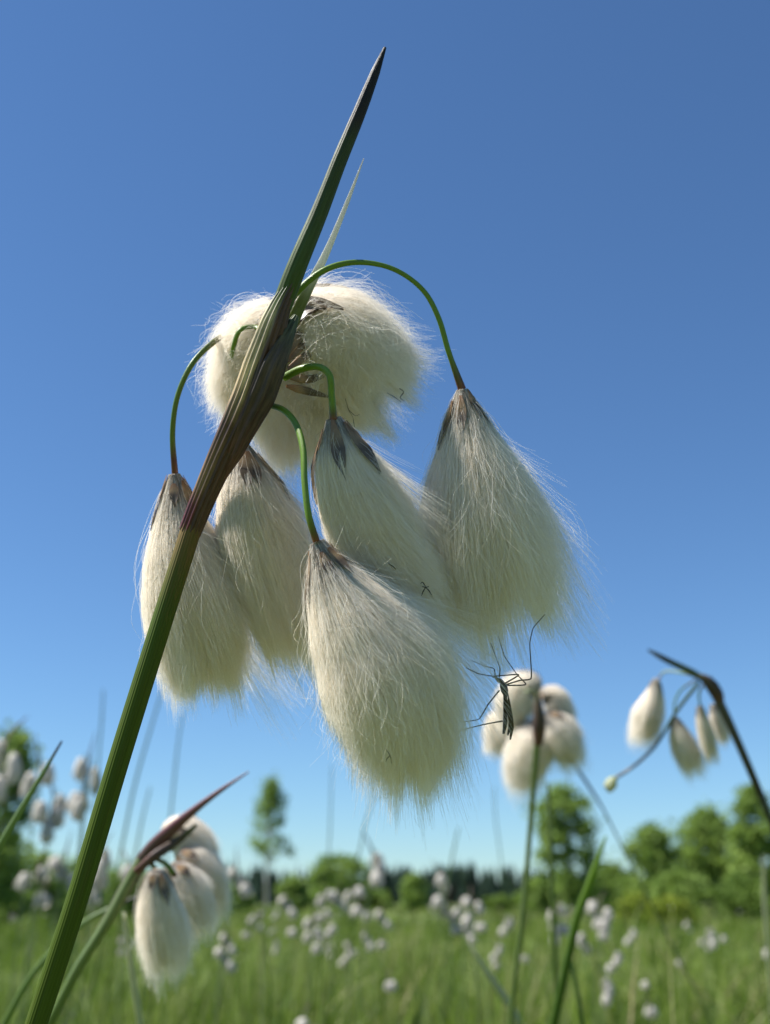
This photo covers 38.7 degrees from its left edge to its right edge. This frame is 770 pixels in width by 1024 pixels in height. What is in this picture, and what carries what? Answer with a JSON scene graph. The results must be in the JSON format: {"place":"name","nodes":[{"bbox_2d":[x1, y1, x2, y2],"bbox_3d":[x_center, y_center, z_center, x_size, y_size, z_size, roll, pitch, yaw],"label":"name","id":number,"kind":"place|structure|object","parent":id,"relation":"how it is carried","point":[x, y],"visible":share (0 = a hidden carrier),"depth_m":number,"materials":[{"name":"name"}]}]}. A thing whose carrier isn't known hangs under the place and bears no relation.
{"place":"outdoors","nodes":[
{"label":"outdoors","id":0,"kind":"place"},
{"bbox_2d":[0,904,769,1023],"bbox_3d":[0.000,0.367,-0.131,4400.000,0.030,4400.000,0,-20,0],"label":"ground","id":1,"kind":"structure","parent":0,"point":[390,913],"depth_m":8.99,"materials":[{"name":"green plant"}]},
{"bbox_2d":[0,715,28,802],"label":"cottongrass plant","id":2,"kind":"object","parent":1,"relation":"on","point":[13,766],"visible":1,"depth_m":1.04,"materials":[{"name":"plant"}]},
{"bbox_2d":[0,827,41,925],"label":"bush","id":3,"kind":"object","parent":1,"relation":"on","point":[15,909],"visible":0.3,"depth_m":18.00,"materials":[{"name":"green plant"}]},
{"bbox_2d":[0,718,43,910],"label":"leafy tree","id":4,"kind":"object","parent":1,"relation":"on","point":[21,749],"visible":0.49,"depth_m":16.38,"materials":[{"name":"green plant"}]},
{"bbox_2d":[0,741,61,852],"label":"sedge","id":5,"kind":"object","parent":1,"relation":"on","point":[14,821],"visible":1,"depth_m":0.24,"materials":[{"name":"green plant"}]},
{"bbox_2d":[8,733,56,1023],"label":"cottongrass plant","id":6,"kind":"object","parent":1,"relation":"on","point":[40,814],"visible":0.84,"depth_m":1.23,"materials":[{"name":"plant"}]},
{"bbox_2d":[15,848,51,1023],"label":"cottongrass plant","id":7,"kind":"object","parent":1,"relation":"on","point":[46,899],"visible":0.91,"depth_m":1.49,"materials":[{"name":"plant"}]},
{"bbox_2d":[17,880,50,1021],"bbox_3d":[-0.627,0.872,1.936,0.033,0.423,0.039,-11,-23,28],"label":"cottongrass plant","id":8,"kind":"object","parent":1,"relation":"on","point":[33,937],"visible":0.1,"depth_m":1.97,"materials":[{"name":"plant"}]},
{"bbox_2d":[5,844,74,921],"bbox_3d":[-6.386,6.873,20.174,1.504,1.431,1.612,0,-20,0],"label":"bush","id":9,"kind":"object","parent":1,"relation":"on","point":[51,889],"visible":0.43,"depth_m":19.96,"materials":[{"name":"green plant"}]},
{"bbox_2d":[23,783,70,1023],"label":"cottongrass plant","id":10,"kind":"object","parent":1,"relation":"on","point":[60,805],"visible":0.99,"depth_m":1.23,"materials":[{"name":"plant"}]},
{"bbox_2d":[47,831,72,950],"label":"cottongrass plant","id":11,"kind":"object","parent":1,"relation":"on","point":[54,863],"visible":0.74,"depth_m":1.60,"materials":[{"name":"plant"}]},
{"bbox_2d":[1,896,135,1023],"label":"sedge","id":12,"kind":"object","parent":1,"relation":"on","point":[37,968],"visible":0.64,"depth_m":0.36,"materials":[{"name":"green plant"}]},
{"bbox_2d":[60,766,92,1023],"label":"grass stalk","id":13,"kind":"object","parent":1,"relation":"on","point":[80,849],"depth_m":1.10,"materials":[{"name":"green plant"}]},
{"bbox_2d":[63,762,93,1023],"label":"cottongrass plant","id":14,"kind":"object","parent":1,"relation":"on","point":[75,795],"visible":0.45,"depth_m":1.29,"materials":[{"name":"plant"}]},
{"bbox_2d":[67,733,101,1023],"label":"cottongrass plant","id":15,"kind":"object","parent":1,"relation":"on","point":[80,770],"visible":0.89,"depth_m":1.19,"materials":[{"name":"plant"}]},
{"bbox_2d":[56,854,120,920],"bbox_3d":[-6.755,8.258,24.138,1.813,1.493,1.641,0,-20,0],"label":"bush","id":16,"kind":"object","parent":1,"relation":"on","point":[104,903],"visible":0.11,"depth_m":23.87,"materials":[{"name":"green plant"}]},
{"bbox_2d":[78,690,103,1023],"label":"grass stalk","id":17,"kind":"object","parent":1,"relation":"on","point":[95,799],"depth_m":1.10,"materials":[{"name":"green plant"}]},
{"bbox_2d":[80,891,101,1015],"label":"cottongrass plant","id":18,"kind":"object","parent":1,"relation":"on","point":[92,898],"visible":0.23,"depth_m":1.49,"materials":[{"name":"plant"}]},
{"bbox_2d":[74,831,112,1023],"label":"cottongrass plant","id":19,"kind":"object","parent":1,"relation":"on","point":[101,882],"visible":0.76,"depth_m":1.34,"materials":[{"name":"plant"}]},
{"bbox_2d":[91,861,147,917],"bbox_3d":[-7.045,10.387,30.136,1.877,1.530,1.867,10,-22,-25],"label":"bush","id":20,"kind":"object","parent":1,"relation":"on","point":[130,906],"visible":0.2,"depth_m":29.87,"materials":[{"name":"green plant"}]},
{"bbox_2d":[83,687,163,1023],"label":"grass stalk","id":21,"kind":"object","parent":1,"relation":"on","point":[116,872],"depth_m":0.95,"materials":[{"name":"green plant"}]},
{"bbox_2d":[118,937,132,1021],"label":"cottongrass plant","id":22,"kind":"object","parent":1,"relation":"on","point":[123,951],"visible":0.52,"depth_m":2.49,"materials":[{"name":"plant"}]},
{"bbox_2d":[101,787,150,1023],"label":"grass stalk","id":23,"kind":"object","parent":1,"relation":"on","point":[139,833],"depth_m":1.20,"materials":[{"name":"green plant"}]},
{"bbox_2d":[115,846,141,1023],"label":"cottongrass plant","id":24,"kind":"object","parent":1,"relation":"on","point":[125,869],"visible":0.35,"depth_m":1.65,"materials":[{"name":"plant"}]},
{"bbox_2d":[122,912,143,1023],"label":"sedge","id":25,"kind":"object","parent":1,"relation":"on","point":[135,992],"visible":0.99,"depth_m":0.33,"materials":[{"name":"green plant"}]},
{"bbox_2d":[48,771,248,1023],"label":"cottongrass plant","id":26,"kind":"object","parent":1,"relation":"on","point":[183,896],"visible":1,"depth_m":0.29,"materials":[{"name":"plant"}]},
{"bbox_2d":[149,711,183,1023],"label":"grass stalk","id":27,"kind":"object","parent":1,"relation":"on","point":[167,853],"depth_m":1.00,"materials":[{"name":"green plant"}]},
{"bbox_2d":[213,929,236,1023],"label":"cottongrass plant","id":28,"kind":"object","parent":1,"relation":"on","point":[231,967],"visible":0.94,"depth_m":1.60,"materials":[{"name":"plant"}]},
{"bbox_2d":[219,922,235,989],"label":"cottongrass plant","id":29,"kind":"object","parent":1,"relation":"on","point":[230,947],"visible":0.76,"depth_m":1.90,"materials":[{"name":"plant"}]},
{"bbox_2d":[215,848,252,1023],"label":"cottongrass plant","id":30,"kind":"object","parent":1,"relation":"on","point":[236,879],"visible":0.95,"depth_m":1.89,"materials":[{"name":"plant"}]},
{"bbox_2d":[225,881,256,912],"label":"bush","id":31,"kind":"object","parent":1,"relation":"on","point":[249,902],"visible":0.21,"depth_m":47.86,"materials":[{"name":"green plant"}]},
{"bbox_2d":[242,924,250,989],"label":"cottongrass plant","id":32,"kind":"object","parent":1,"relation":"on","point":[244,935],"visible":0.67,"depth_m":2.66,"materials":[{"name":"plant"}]},
{"bbox_2d":[250,907,264,1009],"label":"cottongrass plant","id":33,"kind":"object","parent":1,"relation":"on","point":[259,916],"visible":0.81,"depth_m":2.79,"materials":[{"name":"plant"}]},
{"bbox_2d":[243,770,298,909],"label":"birch tree","id":34,"kind":"object","parent":1,"relation":"on","point":[271,789],"visible":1,"depth_m":47.06,"materials":[{"name":"green plant"}]},
{"bbox_2d":[272,883,296,1006],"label":"cottongrass plant","id":35,"kind":"object","parent":1,"relation":"on","point":[284,903],"visible":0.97,"depth_m":2.19,"materials":[{"name":"plant"}]},
{"bbox_2d":[284,919,296,1002],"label":"cottongrass plant","id":36,"kind":"object","parent":1,"relation":"on","point":[293,931],"visible":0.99,"depth_m":2.38,"materials":[{"name":"plant"}]},
{"bbox_2d":[274,874,314,911],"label":"bush","id":37,"kind":"object","parent":1,"relation":"on","point":[297,889],"visible":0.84,"depth_m":49.92,"materials":[{"name":"green plant"}]},
{"bbox_2d":[296,1001,311,1023],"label":"cottongrass plant","id":38,"kind":"object","parent":1,"relation":"on","point":[303,1019],"visible":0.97,"depth_m":1.19,"materials":[{"name":"plant"}]},
{"bbox_2d":[302,902,322,1021],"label":"cottongrass plant","id":39,"kind":"object","parent":1,"relation":"on","point":[317,918],"visible":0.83,"depth_m":2.00,"materials":[{"name":"plant"}]},
{"bbox_2d":[303,915,321,1023],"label":"cottongrass plant","id":40,"kind":"object","parent":1,"relation":"on","point":[317,931],"visible":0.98,"depth_m":1.90,"materials":[{"name":"plant"}]},
{"bbox_2d":[25,47,607,1023],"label":"cottongrass plant","id":41,"kind":"object","parent":1,"relation":"on","point":[359,623],"visible":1,"depth_m":0.16,"materials":[{"name":"plant"}]},
{"bbox_2d":[459,614,544,739],"bbox_3d":[0.015,0.023,0.157,0.016,0.017,0.008,8,-21,-22],"label":"crane fly","id":42,"kind":"object","parent":41,"relation":"on","point":[506,702],"visible":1,"depth_m":0.16},
{"bbox_2d":[316,766,331,1023],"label":"grass stalk","id":43,"kind":"object","parent":1,"relation":"on","point":[325,896],"depth_m":1.10,"materials":[{"name":"green plant"}]},
{"bbox_2d":[315,877,333,1012],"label":"cottongrass plant","id":44,"kind":"object","parent":1,"relation":"on","point":[320,901],"visible":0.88,"depth_m":1.99,"materials":[{"name":"plant"}]},
{"bbox_2d":[318,920,336,1023],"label":"cottongrass plant","id":45,"kind":"object","parent":1,"relation":"on","point":[329,930],"visible":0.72,"depth_m":2.19,"materials":[{"name":"plant"}]},
{"bbox_2d":[330,874,348,1021],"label":"cottongrass plant","id":46,"kind":"object","parent":1,"relation":"on","point":[337,900],"visible":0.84,"depth_m":2.29,"materials":[{"name":"plant"}]},
{"bbox_2d":[306,850,377,910],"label":"bush","id":47,"kind":"object","parent":1,"relation":"on","point":[347,865],"visible":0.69,"depth_m":59.88,"materials":[{"name":"green plant"}]},
{"bbox_2d":[338,946,352,1015],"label":"cottongrass plant","id":48,"kind":"object","parent":1,"relation":"on","point":[341,963],"visible":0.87,"depth_m":2.39,"materials":[{"name":"plant"}]},
{"bbox_2d":[320,792,376,1023],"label":"grass stalk","id":49,"kind":"object","parent":1,"relation":"on","point":[346,908],"depth_m":1.20,"materials":[{"name":"green plant"}]},
{"bbox_2d":[343,873,365,1023],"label":"cottongrass plant","id":50,"kind":"object","parent":1,"relation":"on","point":[358,893],"visible":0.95,"depth_m":1.99,"materials":[{"name":"plant"}]},
{"bbox_2d":[356,900,372,1021],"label":"cottongrass plant","id":51,"kind":"object","parent":1,"relation":"on","point":[369,915],"visible":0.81,"depth_m":2.39,"materials":[{"name":"plant"}]},
{"bbox_2d":[357,919,374,1019],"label":"cottongrass plant","id":52,"kind":"object","parent":1,"relation":"on","point":[370,947],"visible":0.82,"depth_m":2.19,"materials":[{"name":"plant"}]},
{"bbox_2d":[357,829,386,1023],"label":"cottongrass plant","id":53,"kind":"object","parent":1,"relation":"on","point":[377,862],"visible":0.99,"depth_m":1.68,"materials":[{"name":"plant"}]},
{"bbox_2d":[355,889,392,910],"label":"bush","id":54,"kind":"object","parent":1,"relation":"on","point":[378,897],"visible":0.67,"depth_m":61.56,"materials":[{"name":"green plant"}]},
{"bbox_2d":[373,902,391,1005],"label":"cottongrass plant","id":55,"kind":"object","parent":1,"relation":"on","point":[380,916],"visible":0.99,"depth_m":2.40,"materials":[{"name":"plant"}]},
{"bbox_2d":[377,932,387,1006],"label":"cottongrass plant","id":56,"kind":"object","parent":1,"relation":"on","point":[381,945],"visible":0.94,"depth_m":2.30,"materials":[{"name":"plant"}]},
{"bbox_2d":[384,969,396,1023],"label":"cottongrass plant","id":57,"kind":"object","parent":1,"relation":"on","point":[391,985],"visible":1,"depth_m":1.59,"materials":[{"name":"plant"}]},
{"bbox_2d":[14,859,769,904],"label":"forest","id":58,"kind":"object","parent":1,"relation":"on","point":[487,885],"visible":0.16,"depth_m":291.35,"materials":[{"name":"green plant"}]},
{"bbox_2d":[398,870,430,911],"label":"bush","id":59,"kind":"object","parent":1,"relation":"on","point":[414,893],"visible":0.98,"depth_m":54.85,"materials":[{"name":"green plant"}]},
{"bbox_2d":[418,827,458,1023],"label":"grass stalk","id":60,"kind":"object","parent":1,"relation":"on","point":[438,924],"depth_m":1.30,"materials":[{"name":"green plant"}]},
{"bbox_2d":[430,859,450,1023],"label":"cottongrass plant","id":61,"kind":"object","parent":1,"relation":"on","point":[441,880],"visible":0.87,"depth_m":1.78,"materials":[{"name":"plant"}]},
{"bbox_2d":[439,882,457,1015],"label":"cottongrass plant","id":62,"kind":"object","parent":1,"relation":"on","point":[452,920],"visible":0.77,"depth_m":1.99,"materials":[{"name":"plant"}]},
{"bbox_2d":[450,897,473,1023],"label":"cottongrass plant","id":63,"kind":"object","parent":1,"relation":"on","point":[456,913],"visible":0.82,"depth_m":1.99,"materials":[{"name":"plant"}]},
{"bbox_2d":[457,909,476,1023],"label":"cottongrass plant","id":64,"kind":"object","parent":1,"relation":"on","point":[467,931],"visible":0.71,"depth_m":2.09,"materials":[{"name":"plant"}]},
{"bbox_2d":[461,884,485,1021],"bbox_3d":[0.152,0.842,1.843,0.045,0.414,0.032,-2,-20,6],"label":"cottongrass plant","id":65,"kind":"object","parent":1,"relation":"on","point":[466,901],"visible":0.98,"depth_m":1.89,"materials":[{"name":"plant"}]},
{"bbox_2d":[473,915,486,1023],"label":"cottongrass plant","id":66,"kind":"object","parent":1,"relation":"on","point":[478,927],"visible":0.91,"depth_m":2.29,"materials":[{"name":"plant"}]},
{"bbox_2d":[470,945,520,1023],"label":"sedge","id":67,"kind":"object","parent":1,"relation":"on","point":[503,996],"visible":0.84,"depth_m":0.60,"materials":[{"name":"green plant"}]},
{"bbox_2d":[489,933,502,1023],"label":"cottongrass plant","id":68,"kind":"object","parent":1,"relation":"on","point":[495,955],"visible":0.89,"depth_m":2.19,"materials":[{"name":"plant"}]},
{"bbox_2d":[481,894,518,909],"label":"bush","id":69,"kind":"object","parent":1,"relation":"on","point":[488,902],"visible":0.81,"depth_m":59.51,"materials":[{"name":"green plant"}]},
{"bbox_2d":[496,902,514,990],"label":"cottongrass plant","id":70,"kind":"object","parent":1,"relation":"on","point":[502,933],"visible":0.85,"depth_m":2.29,"materials":[{"name":"plant"}]},
{"bbox_2d":[494,787,520,1017],"bbox_3d":[0.181,0.653,1.500,0.004,0.521,0.199,-7,-21,18],"label":"grass stalk","id":71,"kind":"object","parent":1,"relation":"on","point":[505,894],"depth_m":1.50,"materials":[{"name":"green plant"}]},
{"bbox_2d":[479,669,593,1023],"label":"cottongrass plant","id":72,"kind":"object","parent":1,"relation":"on","point":[543,738],"visible":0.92,"depth_m":0.47,"materials":[{"name":"plant"}]},
{"bbox_2d":[513,876,566,914],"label":"bush","id":73,"kind":"object","parent":1,"relation":"on","point":[540,897],"visible":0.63,"depth_m":41.86,"materials":[{"name":"green plant"}]},
{"bbox_2d":[544,906,560,1023],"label":"cottongrass plant","id":74,"kind":"object","parent":1,"relation":"on","point":[557,934],"visible":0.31,"depth_m":1.88,"materials":[{"name":"plant"}]},
{"bbox_2d":[547,783,558,1023],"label":"sedge stalk","id":75,"kind":"object","parent":1,"relation":"on","point":[553,913],"visible":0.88,"depth_m":0.55,"materials":[{"name":"green plant"}]},
{"bbox_2d":[546,891,569,1023],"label":"cottongrass plant","id":76,"kind":"object","parent":1,"relation":"on","point":[563,928],"visible":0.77,"depth_m":1.79,"materials":[{"name":"plant"}]},
{"bbox_2d":[518,780,614,918],"bbox_3d":[5.068,9.320,30.388,2.119,3.705,2.325,-17,-26,39],"label":"leafy tree","id":77,"kind":"object","parent":1,"relation":"on","point":[569,882],"visible":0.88,"depth_m":30.23,"materials":[{"name":"green plant"}]},
{"bbox_2d":[567,925,584,1023],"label":"sedge","id":78,"kind":"object","parent":1,"relation":"on","point":[578,998],"visible":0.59,"depth_m":0.45,"materials":[{"name":"green plant"}]},
{"bbox_2d":[549,836,606,1023],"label":"sedge","id":79,"kind":"object","parent":1,"relation":"on","point":[570,948],"visible":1,"depth_m":0.42,"materials":[{"name":"green plant"}]},
{"bbox_2d":[577,918,593,1018],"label":"cottongrass plant","id":80,"kind":"object","parent":1,"relation":"on","point":[582,943],"visible":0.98,"depth_m":1.99,"materials":[{"name":"plant"}]},
{"bbox_2d":[584,889,614,1023],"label":"cottongrass plant","id":81,"kind":"object","parent":1,"relation":"on","point":[594,908],"visible":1,"depth_m":1.69,"materials":[{"name":"plant"}]},
{"bbox_2d":[589,897,611,1023],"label":"cottongrass plant","id":82,"kind":"object","parent":1,"relation":"on","point":[605,936],"visible":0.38,"depth_m":1.78,"materials":[{"name":"plant"}]},
{"bbox_2d":[593,960,613,1023],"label":"cottongrass plant","id":83,"kind":"object","parent":1,"relation":"on","point":[607,985],"visible":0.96,"depth_m":1.39,"materials":[{"name":"plant"}]},
{"bbox_2d":[577,855,632,912],"bbox_3d":[8.411,13.717,40.270,2.896,2.103,2.691,13,-24,-32],"label":"bush","id":84,"kind":"object","parent":1,"relation":"on","point":[607,871],"visible":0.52,"depth_m":39.92,"materials":[{"name":"green plant"}]},
{"bbox_2d":[605,939,622,1023],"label":"cottongrass plant","id":85,"kind":"object","parent":1,"relation":"on","point":[618,958],"visible":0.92,"depth_m":1.79,"materials":[{"name":"plant"}]},
{"bbox_2d":[613,889,648,925],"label":"bush","id":86,"kind":"object","parent":1,"relation":"on","point":[629,907],"visible":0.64,"depth_m":18.82,"materials":[{"name":"green plant"}]},
{"bbox_2d":[624,919,637,1023],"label":"cottongrass plant","id":87,"kind":"object","parent":1,"relation":"on","point":[634,932],"visible":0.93,"depth_m":2.59,"materials":[{"name":"plant"}]},
{"bbox_2d":[574,764,712,1023],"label":"sedge stalk","id":88,"kind":"object","parent":1,"relation":"on","point":[591,790],"visible":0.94,"depth_m":0.62,"materials":[{"name":"green plant"}]},
{"bbox_2d":[640,972,649,1023],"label":"cottongrass plant","id":89,"kind":"object","parent":1,"relation":"on","point":[646,985],"visible":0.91,"depth_m":1.89,"materials":[{"name":"plant"}]},
{"bbox_2d":[644,990,660,1019],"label":"cottongrass plant","id":90,"kind":"object","parent":1,"relation":"on","point":[653,1009],"visible":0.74,"depth_m":1.30,"materials":[{"name":"plant"}]},
{"bbox_2d":[612,819,693,899],"bbox_3d":[7.962,10.586,32.523,2.659,2.820,2.355,0,-20,0],"label":"leafy tree","id":91,"kind":"object","parent":1,"relation":"on","point":[652,844],"visible":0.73,"depth_m":32.19,"materials":[{"name":"green plant"}]},
{"bbox_2d":[638,893,701,927],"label":"bush","id":92,"kind":"object","parent":1,"relation":"on","point":[664,905],"visible":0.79,"depth_m":17.76,"materials":[{"name":"green plant"}]},
{"bbox_2d":[648,862,708,919],"bbox_3d":[6.862,9.035,26.059,1.616,1.331,2.220,0,-20,0],"label":"bush","id":93,"kind":"object","parent":1,"relation":"on","point":[685,882],"visible":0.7,"depth_m":25.80,"materials":[{"name":"green plant"}]},
{"bbox_2d":[604,649,769,826],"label":"cottongrass plant","id":94,"kind":"object","parent":1,"relation":"on","point":[647,718],"visible":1,"depth_m":0.41,"materials":[{"name":"plant"}]},
{"bbox_2d":[701,913,716,1023],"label":"cottongrass plant","id":95,"kind":"object","parent":1,"relation":"on","point":[712,937],"visible":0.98,"depth_m":2.09,"materials":[{"name":"plant"}]},
{"bbox_2d":[665,798,755,916],"bbox_3d":[10.195,10.854,34.511,3.180,3.598,3.446,0,-20,0],"label":"leafy tree","id":96,"kind":"object","parent":1,"relation":"on","point":[704,829],"visible":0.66,"depth_m":34.08,"materials":[{"name":"green plant"}]},
{"bbox_2d":[717,927,736,1020],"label":"cottongrass plant","id":97,"kind":"object","parent":1,"relation":"on","point":[723,938],"visible":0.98,"depth_m":2.59,"materials":[{"name":"plant"}]},
{"bbox_2d":[701,869,769,920],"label":"bush","id":98,"kind":"object","parent":1,"relation":"on","point":[743,886],"visible":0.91,"depth_m":23.99,"materials":[{"name":"green plant"}]},
{"bbox_2d":[716,782,769,906],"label":"leafy tree","id":99,"kind":"object","parent":1,"relation":"on","point":[750,840],"visible":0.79,"depth_m":31.36,"materials":[{"name":"green plant"}]},
{"bbox_2d":[762,855,769,995],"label":"sedge stalk","id":100,"kind":"object","parent":1,"relation":"on","point":[766,923],"visible":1,"depth_m":0.80,"materials":[{"name":"green plant"}]},
{"bbox_2d":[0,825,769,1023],"bbox_3d":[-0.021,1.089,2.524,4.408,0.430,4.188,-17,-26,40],"label":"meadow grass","id":101,"kind":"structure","parent":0,"point":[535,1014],"depth_m":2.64,"materials":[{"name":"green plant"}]},
{"bbox_2d":[0,0,769,883],"label":"sky","id":102,"kind":"structure","parent":0,"point":[578,191],"materials":[{"name":"blue"}]},
{"bbox_2d":[5,904,769,925],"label":"meadow grass","id":103,"kind":"structure","parent":0,"point":[705,914],"depth_m":33.15,"materials":[{"name":"green plant"}]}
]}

